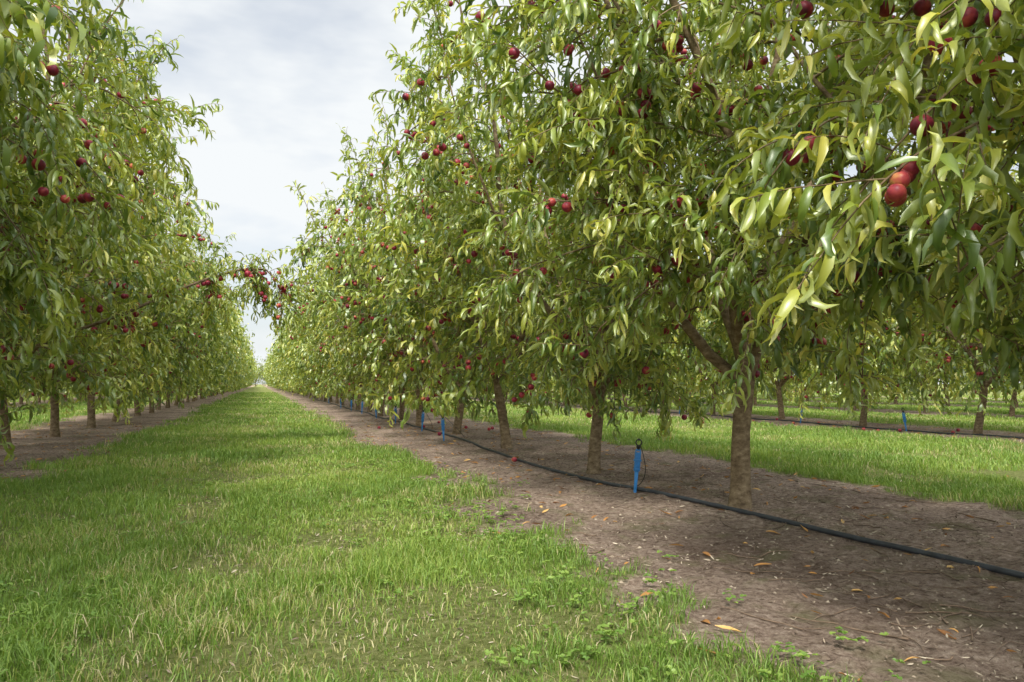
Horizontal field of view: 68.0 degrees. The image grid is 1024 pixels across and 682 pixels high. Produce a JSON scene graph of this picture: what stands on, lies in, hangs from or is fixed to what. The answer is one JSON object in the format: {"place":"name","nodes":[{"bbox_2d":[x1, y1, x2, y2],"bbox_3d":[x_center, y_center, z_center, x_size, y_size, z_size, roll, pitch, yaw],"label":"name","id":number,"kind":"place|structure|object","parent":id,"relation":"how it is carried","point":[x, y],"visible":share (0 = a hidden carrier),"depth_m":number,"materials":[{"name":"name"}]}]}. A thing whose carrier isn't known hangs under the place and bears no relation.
{"place":"outdoors","nodes":[
{"label":"outdoors","id":0,"kind":"place"},
{"bbox_2d":[0,384,1023,681],"bbox_3d":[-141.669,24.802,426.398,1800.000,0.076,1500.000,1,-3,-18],"label":"ground","id":1,"kind":"structure","parent":0,"point":[870,662],"depth_m":3.59,"materials":[{"name":"brown soil"}]},
{"bbox_2d":[0,0,102,178],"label":"peach tree","id":2,"kind":"object","parent":1,"relation":"on","point":[11,55],"visible":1,"depth_m":3.53,"materials":[{"name":"green plant"}]},
{"bbox_2d":[0,0,197,466],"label":"peach tree","id":3,"kind":"object","parent":1,"relation":"on","point":[60,128],"visible":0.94,"depth_m":5.03,"materials":[{"name":"green plant"}]},
{"bbox_2d":[5,25,199,437],"bbox_3d":[-6.915,-1.518,11.508,4.028,6.107,4.526,1,-3,-22],"label":"peach tree","id":4,"kind":"object","parent":1,"relation":"on","point":[115,358],"visible":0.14,"depth_m":11.66,"materials":[{"name":"green plant"}]},
{"bbox_2d":[0,0,222,426],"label":"peach tree","id":5,"kind":"object","parent":1,"relation":"on","point":[85,210],"visible":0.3,"depth_m":7.45,"materials":[{"name":"green plant"}]},
{"bbox_2d":[15,88,232,428],"bbox_3d":[-7.666,-1.470,14.194,4.634,6.298,5.234,-3,-4,39],"label":"peach tree","id":6,"kind":"object","parent":1,"relation":"on","point":[91,402],"visible":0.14,"depth_m":14.73,"materials":[{"name":"green plant"}]},
{"bbox_2d":[48,194,237,421],"bbox_3d":[-8.260,-1.151,16.723,4.064,5.957,4.575,0,-3,-5],"label":"peach tree","id":7,"kind":"object","parent":1,"relation":"on","point":[190,357],"visible":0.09,"depth_m":16.48,"materials":[{"name":"green plant"}]},
{"bbox_2d":[65,196,227,415],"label":"peach tree","id":8,"kind":"object","parent":1,"relation":"on","point":[177,390],"visible":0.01,"depth_m":18.76,"materials":[{"name":"green plant"}]},
{"bbox_2d":[0,16,338,449],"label":"peach tree","id":9,"kind":"object","parent":1,"relation":"on","point":[83,287],"visible":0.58,"depth_m":9.46,"materials":[{"name":"green plant"}]},
{"bbox_2d":[116,230,232,412],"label":"peach tree","id":10,"kind":"object","parent":1,"relation":"on","point":[151,409],"visible":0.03,"depth_m":21.09,"materials":[{"name":"green plant"}]},
{"bbox_2d":[132,222,239,409],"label":"peach tree","id":11,"kind":"object","parent":1,"relation":"on","point":[227,339],"visible":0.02,"depth_m":23.71,"materials":[{"name":"green plant"}]},
{"bbox_2d":[275,223,393,409],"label":"peach tree","id":12,"kind":"object","parent":1,"relation":"on","point":[323,362],"visible":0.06,"depth_m":23.85,"materials":[{"name":"green plant"}]},
{"bbox_2d":[283,198,428,415],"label":"peach tree","id":13,"kind":"object","parent":1,"relation":"on","point":[359,374],"visible":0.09,"depth_m":18.79,"materials":[{"name":"green plant"}]},
{"bbox_2d":[302,229,414,411],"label":"peach tree","id":14,"kind":"object","parent":1,"relation":"on","point":[335,374],"visible":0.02,"depth_m":21.41,"materials":[{"name":"green plant"}]},
{"bbox_2d":[309,150,463,419],"bbox_3d":[-2.426,-1.085,16.700,3.819,5.791,4.292,0,-3,-8],"label":"peach tree","id":15,"kind":"object","parent":1,"relation":"on","point":[401,391],"visible":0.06,"depth_m":16.17,"materials":[{"name":"green plant"}]},
{"bbox_2d":[275,119,517,426],"bbox_3d":[-1.819,-1.348,14.547,5.056,6.084,4.476,0,-3,-4],"label":"peach tree","id":16,"kind":"object","parent":1,"relation":"on","point":[356,292],"visible":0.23,"depth_m":13.66,"materials":[{"name":"green plant"}]},
{"bbox_2d":[394,403,402,422],"bbox_3d":[-2.300,1.510,15.466,0.057,0.484,0.266,-2,-4,35],"label":"sprinkler stake","id":17,"kind":"object","parent":1,"relation":"on","point":[395,410],"visible":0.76,"depth_m":15.38,"materials":[{"name":"blue plastic"}]},
{"bbox_2d":[421,407,431,430],"bbox_3d":[-1.425,1.353,12.790,0.058,0.484,0.256,-3,-4,44],"label":"sprinkler stake","id":18,"kind":"object","parent":1,"relation":"on","point":[422,419],"visible":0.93,"depth_m":12.72,"materials":[{"name":"blue plastic"}]},
{"bbox_2d":[315,78,582,433],"bbox_3d":[-0.524,-1.467,12.131,4.109,6.023,4.626,-2,-4,30],"label":"peach tree","id":19,"kind":"object","parent":1,"relation":"on","point":[352,194],"visible":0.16,"depth_m":11.75,"materials":[{"name":"green plant"}]},
{"bbox_2d":[441,416,464,440],"bbox_3d":[-0.826,1.244,10.658,0.369,0.484,0.050,2,-4,-27],"label":"sprinkler stake","id":20,"kind":"object","parent":1,"relation":"on","point":[442,425],"visible":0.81,"depth_m":10.58,"materials":[{"name":"blue plastic"}]},
{"bbox_2d":[0,455,930,681],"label":"clover weeds","id":21,"kind":"object","parent":1,"relation":"on","point":[608,632],"visible":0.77,"depth_m":2.91,"materials":[{"name":"green plant"}]},
{"bbox_2d":[344,0,664,448],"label":"peach tree","id":22,"kind":"object","parent":1,"relation":"on","point":[436,270],"visible":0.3,"depth_m":9.20,"materials":[{"name":"green plant"}]},
{"bbox_2d":[0,450,1023,681],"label":"soil clods","id":23,"kind":"object","parent":1,"relation":"on","point":[824,657],"visible":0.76,"depth_m":3.91,"materials":[{"name":"brown soil"}]},
{"bbox_2d":[0,433,1023,681],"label":"ground litter","id":24,"kind":"object","parent":1,"relation":"on","point":[640,543],"visible":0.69,"depth_m":3.88,"materials":[{"name":"brown plant"}]},
{"bbox_2d":[1,419,1023,680],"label":"fallen leaves","id":25,"kind":"object","parent":1,"relation":"on","point":[907,637],"depth_m":3.56,"materials":[{"name":"brown plant"}]},
{"bbox_2d":[7,239,1023,416],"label":"distant orchard trees","id":26,"kind":"object","parent":1,"relation":"on","point":[235,368],"visible":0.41,"depth_m":28.53,"materials":[{"name":"green plant"}]},
{"bbox_2d":[360,0,819,473],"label":"peach tree","id":27,"kind":"object","parent":1,"relation":"on","point":[614,377],"visible":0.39,"depth_m":6.67,"materials":[{"name":"green plant"}]},
{"bbox_2d":[633,438,645,492],"bbox_3d":[0.964,0.971,5.721,0.083,0.483,0.194,-1,-3,16],"label":"sprinkler stake","id":28,"kind":"object","parent":1,"relation":"on","point":[637,460],"visible":0.97,"depth_m":5.65,"materials":[{"name":"blue plastic"}]},
{"bbox_2d":[314,398,1023,578],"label":"irrigation hose","id":29,"kind":"object","parent":1,"relation":"on","point":[999,570],"visible":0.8,"depth_m":4.32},
{"bbox_2d":[427,0,1023,508],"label":"peach tree","id":30,"kind":"object","parent":1,"relation":"on","point":[575,106],"visible":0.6,"depth_m":4.71,"materials":[{"name":"green plant"}]},
{"bbox_2d":[483,399,1023,438],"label":"irrigation hose","id":31,"kind":"object","parent":1,"relation":"on","point":[856,426],"visible":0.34,"depth_m":14.12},
{"bbox_2d":[524,0,1023,389],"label":"peach tree","id":32,"kind":"object","parent":1,"relation":"on","point":[973,256],"visible":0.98,"depth_m":2.48,"materials":[{"name":"green plant"}]},
{"bbox_2d":[686,161,863,419],"bbox_3d":[6.072,-1.171,17.109,4.416,6.002,4.988,-1,-3,10],"label":"peach tree","id":33,"kind":"object","parent":1,"relation":"on","point":[779,383],"visible":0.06,"depth_m":16.82,"materials":[{"name":"green plant"}]},
{"bbox_2d":[757,141,979,426],"bbox_3d":[6.882,-1.283,14.362,4.588,5.974,4.076,0,-3,-6],"label":"peach tree","id":34,"kind":"object","parent":1,"relation":"on","point":[894,359],"visible":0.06,"depth_m":13.96,"materials":[{"name":"green plant"}]},
{"bbox_2d":[901,408,909,430],"bbox_3d":[6.880,1.404,13.223,0.264,0.480,0.064,2,-4,-35],"label":"sprinkler stake","id":35,"kind":"object","parent":1,"relation":"on","point":[904,418],"visible":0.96,"depth_m":13.16,"materials":[{"name":"blue plastic"}]},
{"bbox_2d":[840,60,1023,433],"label":"peach tree","id":36,"kind":"object","parent":1,"relation":"on","point":[985,377],"visible":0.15,"depth_m":12.01,"materials":[{"name":"green plant"}]},
{"bbox_2d":[973,143,1023,403],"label":"peach tree","id":37,"kind":"object","parent":1,"relation":"on","point":[1016,180],"visible":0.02,"depth_m":10.52,"materials":[{"name":"green plant"}]},
{"bbox_2d":[0,392,1023,681],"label":"grass","id":38,"kind":"structure","parent":0,"point":[392,558],"depth_m":3.83,"materials":[{"name":"green plant"}]},
{"bbox_2d":[4,0,1019,383],"label":"sky","id":39,"kind":"structure","parent":0,"point":[283,74],"materials":[{"name":"white"}]},
{"bbox_2d":[377,418,959,461],"bbox_3d":[2.980,1.485,12.396,9.476,0.098,9.131,1,-3,-18],"label":"fallen fruit","id":40,"kind":"object","parent":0,"point":[513,459],"visible":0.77,"depth_m":13.09,"materials":[{"name":"red food"}]}
]}

